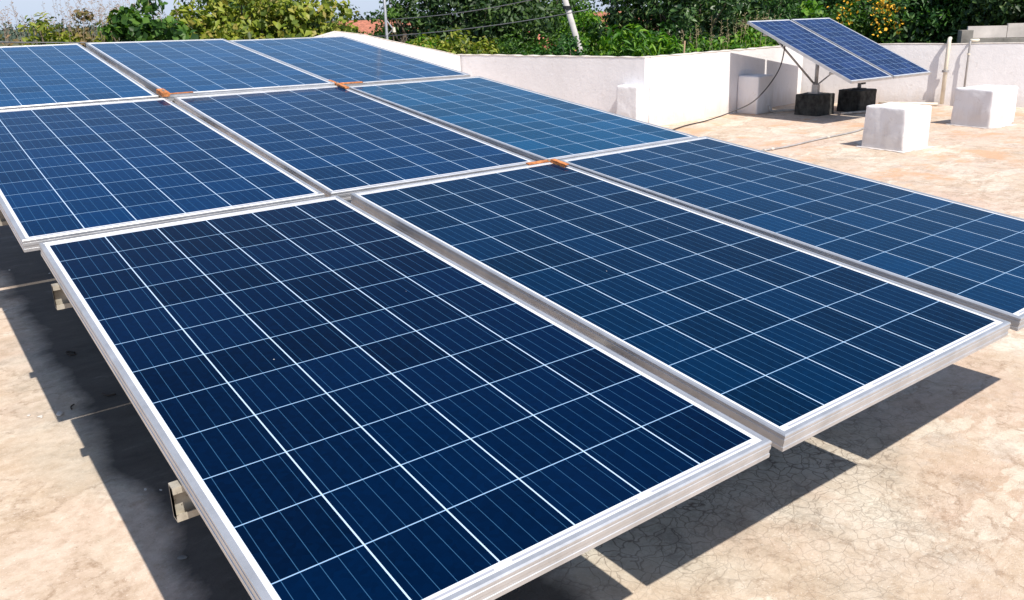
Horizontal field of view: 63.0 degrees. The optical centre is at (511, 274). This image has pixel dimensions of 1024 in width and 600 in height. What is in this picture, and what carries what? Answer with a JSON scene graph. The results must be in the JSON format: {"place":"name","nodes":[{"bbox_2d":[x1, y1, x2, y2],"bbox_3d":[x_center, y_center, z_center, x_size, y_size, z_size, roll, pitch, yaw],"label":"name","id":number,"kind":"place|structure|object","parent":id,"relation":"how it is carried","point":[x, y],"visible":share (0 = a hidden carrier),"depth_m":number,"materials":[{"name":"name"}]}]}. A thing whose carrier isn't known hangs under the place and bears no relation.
{"place":"outdoors","nodes":[
{"label":"outdoors","id":0,"kind":"place"},
{"bbox_2d":[65,351,76,355],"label":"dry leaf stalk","id":1,"kind":"object","parent":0,"point":[66,352],"visible":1,"depth_m":3.91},
{"bbox_2d":[177,555,187,559],"bbox_3d":[-0.946,0.812,2.398,0.029,0.008,0.016,-2,17,-1],"label":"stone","id":2,"kind":"object","parent":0,"point":[181,557],"visible":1,"depth_m":2.39,"materials":[{"name":"grey stone"}]},
{"bbox_2d":[0,36,385,42],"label":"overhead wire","id":3,"kind":"object","parent":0,"point":[85,42],"visible":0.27,"depth_m":10.39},
{"bbox_2d":[0,16,460,46],"bbox_3d":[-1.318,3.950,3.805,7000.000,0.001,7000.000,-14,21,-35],"label":"ground","id":4,"kind":"structure","parent":0,"point":[5,44],"depth_m":314.42,"materials":[{"name":"green plant"}]},
{"bbox_2d":[0,1,70,45],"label":"shrub","id":5,"kind":"object","parent":4,"relation":"on","point":[17,40],"visible":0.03,"depth_m":12.11,"materials":[{"name":"green plant"}]},
{"bbox_2d":[0,0,116,45],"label":"shrub","id":6,"kind":"object","parent":4,"relation":"on","point":[41,28],"visible":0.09,"depth_m":11.97,"materials":[{"name":"green plant"}]},
{"bbox_2d":[31,0,119,47],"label":"shrub","id":7,"kind":"object","parent":4,"relation":"on","point":[85,13],"visible":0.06,"depth_m":12.62,"materials":[{"name":"green plant"}]},
{"bbox_2d":[65,0,178,43],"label":"shrub","id":8,"kind":"object","parent":4,"relation":"on","point":[100,35],"visible":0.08,"depth_m":12.52,"materials":[{"name":"green plant"}]},
{"bbox_2d":[97,0,199,41],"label":"leafy bush","id":9,"kind":"object","parent":4,"relation":"on","point":[127,21],"visible":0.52,"depth_m":11.96,"materials":[{"name":"green plant"}]},
{"bbox_2d":[162,0,278,39],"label":"leafy bush","id":10,"kind":"object","parent":4,"relation":"on","point":[186,15],"visible":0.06,"depth_m":13.15,"materials":[{"name":"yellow plant"}]},
{"bbox_2d":[187,0,287,38],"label":"leafy bush","id":11,"kind":"object","parent":4,"relation":"on","point":[218,8],"visible":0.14,"depth_m":13.61,"materials":[{"name":"green plant"}]},
{"bbox_2d":[181,0,319,30],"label":"tree","id":12,"kind":"object","parent":4,"relation":"on","point":[206,1],"visible":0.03,"depth_m":16.27,"materials":[{"name":"green plant"}]},
{"bbox_2d":[224,0,355,39],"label":"leafy bush","id":13,"kind":"object","parent":4,"relation":"on","point":[298,14],"visible":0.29,"depth_m":13.23,"materials":[{"name":"green plant"}]},
{"bbox_2d":[283,0,360,35],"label":"leafy bush","id":14,"kind":"object","parent":4,"relation":"on","point":[344,10],"visible":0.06,"depth_m":13.97,"materials":[{"name":"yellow plant"}]},
{"bbox_2d":[0,0,650,43],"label":"woodland","id":15,"kind":"object","parent":4,"relation":"on","point":[16,35],"visible":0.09,"depth_m":287.34,"materials":[{"name":"green plant"}]},
{"bbox_2d":[383,0,395,39],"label":"metal mast","id":16,"kind":"object","parent":4,"relation":"on","point":[386,22],"visible":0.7,"depth_m":13.83,"materials":[{"name":"grey metal"}]},
{"bbox_2d":[366,0,435,45],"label":"sapling","id":17,"kind":"object","parent":4,"relation":"on","point":[392,13],"visible":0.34,"depth_m":16.89,"materials":[{"name":"green plant"}]},
{"bbox_2d":[405,34,455,47],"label":"leafy bush","id":18,"kind":"object","parent":4,"relation":"on","point":[419,40],"depth_m":15.05,"materials":[{"name":"green plant"}]},
{"bbox_2d":[409,25,504,54],"bbox_3d":[-0.907,-2.115,15.306,2.159,4.709,1.999,-14,21,-35],"label":"leafy bush","id":19,"kind":"object","parent":4,"relation":"on","point":[486,47],"visible":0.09,"depth_m":14.74,"materials":[{"name":"green plant"}]},
{"bbox_2d":[379,0,567,54],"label":"tree","id":20,"kind":"object","parent":4,"relation":"on","point":[526,10],"visible":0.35,"depth_m":16.90,"materials":[{"name":"green plant"}]},
{"bbox_2d":[474,8,531,45],"bbox_3d":[-0.170,-3.354,18.714,2.364,5.008,2.139,-14,21,-35],"label":"leafy bush","id":21,"kind":"object","parent":4,"relation":"on","point":[505,32],"visible":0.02,"depth_m":17.73,"materials":[{"name":"green plant"}]},
{"bbox_2d":[470,34,556,54],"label":"shrub","id":22,"kind":"object","parent":4,"relation":"on","point":[512,46],"visible":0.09,"depth_m":15.18,"materials":[{"name":"green plant"}]},
{"bbox_2d":[497,25,602,55],"bbox_3d":[0.804,-2.716,17.153,2.406,4.663,2.727,-14,21,-35],"label":"flowering shrub","id":23,"kind":"object","parent":4,"relation":"on","point":[545,35],"visible":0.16,"depth_m":16.52,"materials":[{"name":"green plant"}]},
{"bbox_2d":[529,0,600,39],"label":"tree","id":24,"kind":"object","parent":4,"relation":"on","point":[572,3],"visible":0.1,"depth_m":22.92,"materials":[{"name":"green plant"}]},
{"bbox_2d":[512,30,619,56],"bbox_3d":[1.077,-1.989,14.959,2.028,4.570,2.127,-14,21,-35],"label":"shrub","id":25,"kind":"object","parent":4,"relation":"on","point":[562,48],"visible":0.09,"depth_m":14.40,"materials":[{"name":"green plant"}]},
{"bbox_2d":[562,0,582,55],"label":"utility pole","id":26,"kind":"object","parent":4,"relation":"on","point":[567,7],"visible":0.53,"depth_m":15.66,"materials":[{"name":"concrete"}]},
{"bbox_2d":[543,3,614,53],"bbox_3d":[1.949,-5.015,23.615,2.254,5.138,2.327,-14,21,-35],"label":"tree","id":27,"kind":"object","parent":4,"relation":"on","point":[580,20],"visible":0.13,"depth_m":22.45,"materials":[{"name":"green plant"}]},
{"bbox_2d":[564,19,632,55],"bbox_3d":[1.851,-2.865,17.432,1.925,4.730,2.331,-14,21,-35],"label":"leafy bush","id":28,"kind":"object","parent":4,"relation":"on","point":[592,39],"visible":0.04,"depth_m":16.64,"materials":[{"name":"green plant"}]},
{"bbox_2d":[586,23,701,56],"bbox_3d":[2.154,-2.068,14.930,2.049,4.681,2.147,-14,21,-35],"label":"leafy bush","id":29,"kind":"object","parent":4,"relation":"on","point":[653,44],"visible":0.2,"depth_m":13.86,"materials":[{"name":"green plant"}]},
{"bbox_2d":[632,18,696,54],"bbox_3d":[2.795,-2.528,16.290,1.457,4.709,1.329,8,20,28],"label":"leafy bush","id":30,"kind":"object","parent":4,"relation":"on","point":[665,28],"visible":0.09,"depth_m":15.48,"materials":[{"name":"green plant"}]},
{"bbox_2d":[586,0,777,55],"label":"tree","id":31,"kind":"object","parent":4,"relation":"on","point":[654,16],"visible":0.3,"depth_m":15.94,"materials":[{"name":"green plant"}]},
{"bbox_2d":[685,39,731,52],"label":"shrub","id":32,"kind":"object","parent":4,"relation":"on","point":[697,46],"visible":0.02,"depth_m":14.92,"materials":[{"name":"green plant"}]},
{"bbox_2d":[668,13,782,51],"bbox_3d":[4.081,-2.455,15.748,2.495,4.821,2.624,-14,21,-35],"label":"shrub","id":33,"kind":"object","parent":4,"relation":"on","point":[735,43],"visible":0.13,"depth_m":14.90,"materials":[{"name":"green plant"}]},
{"bbox_2d":[659,0,836,40],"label":"tree","id":34,"kind":"object","parent":4,"relation":"on","point":[791,14],"visible":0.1,"depth_m":18.26,"materials":[{"name":"green plant"}]},
{"bbox_2d":[730,34,778,48],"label":"shrub","id":35,"kind":"object","parent":4,"relation":"on","point":[774,41],"depth_m":15.30,"materials":[{"name":"green plant"}]},
{"bbox_2d":[779,0,828,18],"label":"leafy bush","id":36,"kind":"object","parent":4,"relation":"on","point":[806,9],"visible":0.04,"depth_m":17.55,"materials":[{"name":"green plant"}]},
{"bbox_2d":[737,0,876,39],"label":"tree","id":37,"kind":"object","parent":4,"relation":"on","point":[826,8],"visible":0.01,"depth_m":20.92,"materials":[{"name":"green plant"}]},
{"bbox_2d":[812,0,884,42],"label":"tree","id":38,"kind":"object","parent":4,"relation":"on","point":[835,2],"visible":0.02,"depth_m":20.12,"materials":[{"name":"green plant"}]},
{"bbox_2d":[807,0,939,43],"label":"flowering bush","id":39,"kind":"object","parent":4,"relation":"on","point":[844,15],"visible":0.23,"depth_m":16.04,"materials":[{"name":"green plant"}]},
{"bbox_2d":[864,0,958,43],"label":"tree","id":40,"kind":"object","parent":4,"relation":"on","point":[908,32],"visible":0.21,"depth_m":16.07,"materials":[{"name":"green plant"}]},
{"bbox_2d":[858,0,1023,42],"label":"tree","id":41,"kind":"object","parent":4,"relation":"on","point":[934,20],"visible":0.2,"depth_m":15.85,"materials":[{"name":"green plant"}]},
{"bbox_2d":[913,0,1023,24],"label":"tree","id":42,"kind":"object","parent":4,"relation":"on","point":[953,1],"visible":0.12,"depth_m":15.82,"materials":[{"name":"green plant"}]},
{"bbox_2d":[938,0,1023,42],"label":"tree","id":43,"kind":"object","parent":4,"relation":"on","point":[994,10],"visible":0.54,"depth_m":14.83,"materials":[{"name":"green plant"}]},
{"bbox_2d":[957,23,1023,42],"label":"neighbour wall","id":44,"kind":"structure","parent":4,"relation":"on","point":[988,34],"depth_m":12.90,"materials":[{"name":"white paint"}]},
{"bbox_2d":[0,0,662,29],"label":"sky","id":45,"kind":"structure","parent":0,"point":[23,8],"materials":[{"name":"white"}]},
{"bbox_2d":[332,19,417,38],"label":"house","id":46,"kind":"structure","parent":0,"point":[363,25],"depth_m":64.24,"materials":[{"name":"paint"}]},
{"bbox_2d":[392,0,529,19],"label":"overhead wire","id":47,"kind":"object","parent":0,"point":[462,12],"visible":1,"depth_m":12.66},
{"bbox_2d":[389,9,587,35],"bbox_3d":[-0.418,-3.890,12.933,3.208,0.326,0.013,2,18,13],"label":"overhead wire","id":48,"kind":"object","parent":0,"point":[490,25],"visible":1,"depth_m":12.92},
{"bbox_2d":[582,11,658,30],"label":"house","id":49,"kind":"structure","parent":0,"point":[600,14],"depth_m":87.86,"materials":[{"name":"ceramic"}]},
{"bbox_2d":[800,42,1023,106],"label":"parapet wall","id":50,"kind":"structure","parent":0,"point":[998,63],"depth_m":12.23,"materials":[{"name":"paint"}]},
{"bbox_2d":[878,36,951,105],"bbox_3d":[5.972,-3.012,12.371,0.899,0.970,0.253,7,20,27],"label":"drain pipe","id":51,"kind":"object","parent":50,"relation":"attached to","point":[945,71],"visible":0.95,"depth_m":12.15,"materials":[{"name":"beige plastic"}]},
{"bbox_2d":[963,38,979,86],"bbox_3d":[6.598,-2.912,12.061,0.206,0.947,0.071,-10,19,-25],"label":"conduit","id":52,"kind":"object","parent":50,"relation":"attached to","point":[968,53],"visible":0.91,"depth_m":11.95,"materials":[{"name":"beige plastic"}]},
{"bbox_3d":[1.973,1.543,5.814,26.300,3.217,16.000,-14,21,-35],"label":"building","id":53,"kind":"object","parent":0,"visible":0},
{"bbox_2d":[0,103,1023,599],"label":"rooftop floor","id":54,"kind":"structure","parent":53,"relation":"on","point":[914,491],"depth_m":2.68,"materials":[{"name":"beige concrete"}]},
{"bbox_2d":[0,88,199,521],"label":"mounting structure","id":55,"kind":"object","parent":54,"relation":"on","point":[183,507],"visible":0.08,"depth_m":1.58,"materials":[{"name":"metal"}]},
{"bbox_2d":[0,43,158,109],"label":"solar panel","id":56,"kind":"object","parent":55,"relation":"attached to","point":[34,76],"visible":0.91,"depth_m":4.83,"materials":[{"name":"glass"}]},
{"bbox_2d":[0,98,324,251],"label":"solar panel","id":57,"kind":"object","parent":55,"relation":"attached to","point":[71,171],"visible":0.96,"depth_m":3.25,"materials":[{"name":"glass"}]},
{"bbox_2d":[156,88,192,96],"bbox_3d":[-1.841,-1.005,4.578,0.180,0.031,0.115,-14,29,-34],"label":"orange clamp plate","id":58,"kind":"object","parent":57,"relation":"on","point":[162,92],"visible":1,"depth_m":4.52,"materials":[{"name":"metal"}]},
{"bbox_2d":[86,39,334,100],"bbox_3d":[-2.066,-1.395,5.547,0.992,0.041,1.956,-13,28,-35],"label":"solar panel","id":59,"kind":"object","parent":55,"relation":"attached to","point":[199,67],"visible":0.88,"depth_m":5.36,"materials":[{"name":"glass"}]},
{"bbox_2d":[228,36,470,85],"bbox_3d":[-1.264,-1.592,6.168,0.992,0.041,1.956,-14,28,-34],"label":"solar panel","id":60,"kind":"object","parent":55,"relation":"attached to","point":[340,59],"visible":0.84,"depth_m":6.02,"materials":[{"name":"glass"}]},
{"bbox_2d":[174,85,533,200],"bbox_3d":[-0.871,-0.718,4.152,0.992,0.040,1.956,-14,28,-34],"label":"solar panel","id":61,"kind":"object","parent":55,"relation":"attached to","point":[336,140],"visible":0.82,"depth_m":3.94,"materials":[{"name":"glass"}]},
{"bbox_2d":[329,80,362,88],"bbox_3d":[-1.007,-1.185,5.164,0.178,0.016,0.250,-13,28,-35],"label":"orange clamp plate","id":62,"kind":"object","parent":61,"relation":"on","point":[341,85],"visible":0.98,"depth_m":5.13,"materials":[{"name":"metal"}]},
{"bbox_2d":[39,196,771,599],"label":"solar panel","id":63,"kind":"object","parent":55,"relation":"attached to","point":[335,398],"visible":1,"depth_m":1.75,"materials":[{"name":"glass"}]},
{"bbox_2d":[348,76,696,160],"bbox_3d":[-0.033,-0.912,4.708,0.992,0.040,1.956,-14,28,-35],"label":"solar panel","id":64,"kind":"object","parent":55,"relation":"attached to","point":[532,125],"visible":0.78,"depth_m":4.52,"materials":[{"name":"glass"}]},
{"bbox_2d":[351,162,1010,451],"bbox_3d":[0.373,-0.070,2.713,0.992,0.041,1.956,-14,27,-34],"label":"solar panel","id":65,"kind":"object","parent":55,"relation":"attached to","point":[782,346],"visible":0.98,"depth_m":2.38,"materials":[{"name":"glass"}]},
{"bbox_2d":[526,159,568,167],"bbox_3d":[0.153,-0.468,3.623,0.145,0.039,0.125,-14,28,-35],"label":"orange clamp plate","id":66,"kind":"object","parent":65,"relation":"attached to","point":[558,162],"visible":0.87,"depth_m":3.64,"materials":[{"name":"metal"}]},
{"bbox_2d":[560,136,1023,330],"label":"solar panel","id":67,"kind":"object","parent":55,"relation":"attached to","point":[968,255],"visible":0.94,"depth_m":3.14,"materials":[{"name":"glass"}]},
{"bbox_2d":[135,31,460,86],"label":"parapet wall","id":68,"kind":"structure","parent":54,"relation":"on","point":[445,59],"depth_m":12.15,"materials":[{"name":"paint"}]},
{"bbox_2d":[457,54,649,113],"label":"parapet wall","id":69,"kind":"structure","parent":54,"relation":"on","point":[591,81],"depth_m":11.44,"materials":[{"name":"paint"}]},
{"bbox_2d":[616,85,648,122],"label":"wall pier","id":70,"kind":"structure","parent":54,"relation":"on","point":[632,101],"depth_m":10.70,"materials":[{"name":"white paint"}]},
{"bbox_2d":[648,45,802,125],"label":"parapet wall","id":71,"kind":"structure","parent":54,"relation":"on","point":[684,87],"depth_m":11.59,"materials":[{"name":"paint"}]},
{"bbox_2d":[736,74,773,114],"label":"white block","id":72,"kind":"structure","parent":54,"relation":"on","point":[751,87],"depth_m":11.94,"materials":[{"name":"white concrete"}]},
{"bbox_2d":[768,106,794,111],"bbox_3d":[3.996,-2.394,12.035,0.624,0.093,0.077,-2,17,-2],"label":"floor pipe","id":73,"kind":"object","parent":54,"relation":"on","point":[782,110],"visible":0.71,"depth_m":12.02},
{"bbox_2d":[761,127,863,151],"bbox_3d":[3.292,-1.486,9.333,3.432,0.030,0.147,-17,23,-41],"label":"floor conduit","id":74,"kind":"object","parent":54,"relation":"on","point":[771,149],"visible":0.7,"depth_m":9.35,"materials":[{"name":"grey plastic"}]},
{"bbox_2d":[794,92,834,115],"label":"footing block","id":75,"kind":"structure","parent":54,"relation":"on","point":[809,104],"depth_m":11.61,"materials":[{"name":"concrete"}]},
{"bbox_2d":[763,33,905,93],"bbox_3d":[4.441,-2.929,11.436,1.846,0.891,1.501,-14,21,-35],"label":"panel stand","id":76,"kind":"object","parent":75,"relation":"on","point":[815,89],"visible":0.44,"depth_m":11.61,"materials":[{"name":"grey metal"}]},
{"bbox_2d":[747,19,892,83],"bbox_3d":[4.066,-2.995,11.110,0.895,0.037,1.809,-13,45,-33],"label":"solar panel","id":77,"kind":"object","parent":76,"relation":"on","point":[843,64],"visible":1,"depth_m":11.02,"materials":[{"name":"glass"}]},
{"bbox_2d":[672,45,784,129],"bbox_3d":[2.536,-2.448,10.804,2.878,1.028,0.472,-15,22,-37],"label":"cable","id":78,"kind":"object","parent":77,"relation":"hanging from","point":[743,106],"visible":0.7,"depth_m":11.46,"materials":[{"name":"black rubber"}]},
{"bbox_2d":[791,18,931,78],"bbox_3d":[4.831,-3.178,11.628,0.895,0.037,1.809,-13,45,-33],"label":"solar panel","id":79,"kind":"object","parent":76,"relation":"on","point":[877,55],"visible":1,"depth_m":11.55,"materials":[{"name":"glass"}]},
{"bbox_2d":[840,110,865,114],"bbox_3d":[5.043,-2.302,11.771,1.036,0.032,0.032,-8,19,-20],"label":"floor pipe","id":80,"kind":"object","parent":54,"relation":"on","point":[852,112],"visible":0.35,"depth_m":11.66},
{"bbox_2d":[837,88,876,111],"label":"footing block","id":81,"kind":"structure","parent":54,"relation":"on","point":[850,99],"depth_m":11.85,"materials":[{"name":"concrete"}]},
{"bbox_2d":[856,102,933,152],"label":"white block","id":82,"kind":"structure","parent":54,"relation":"on","point":[897,127],"depth_m":8.67,"materials":[{"name":"white concrete"}]},
{"bbox_2d":[946,85,1017,128],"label":"white block","id":83,"kind":"structure","parent":54,"relation":"on","point":[987,106],"depth_m":10.09,"materials":[{"name":"white concrete"}]}
]}

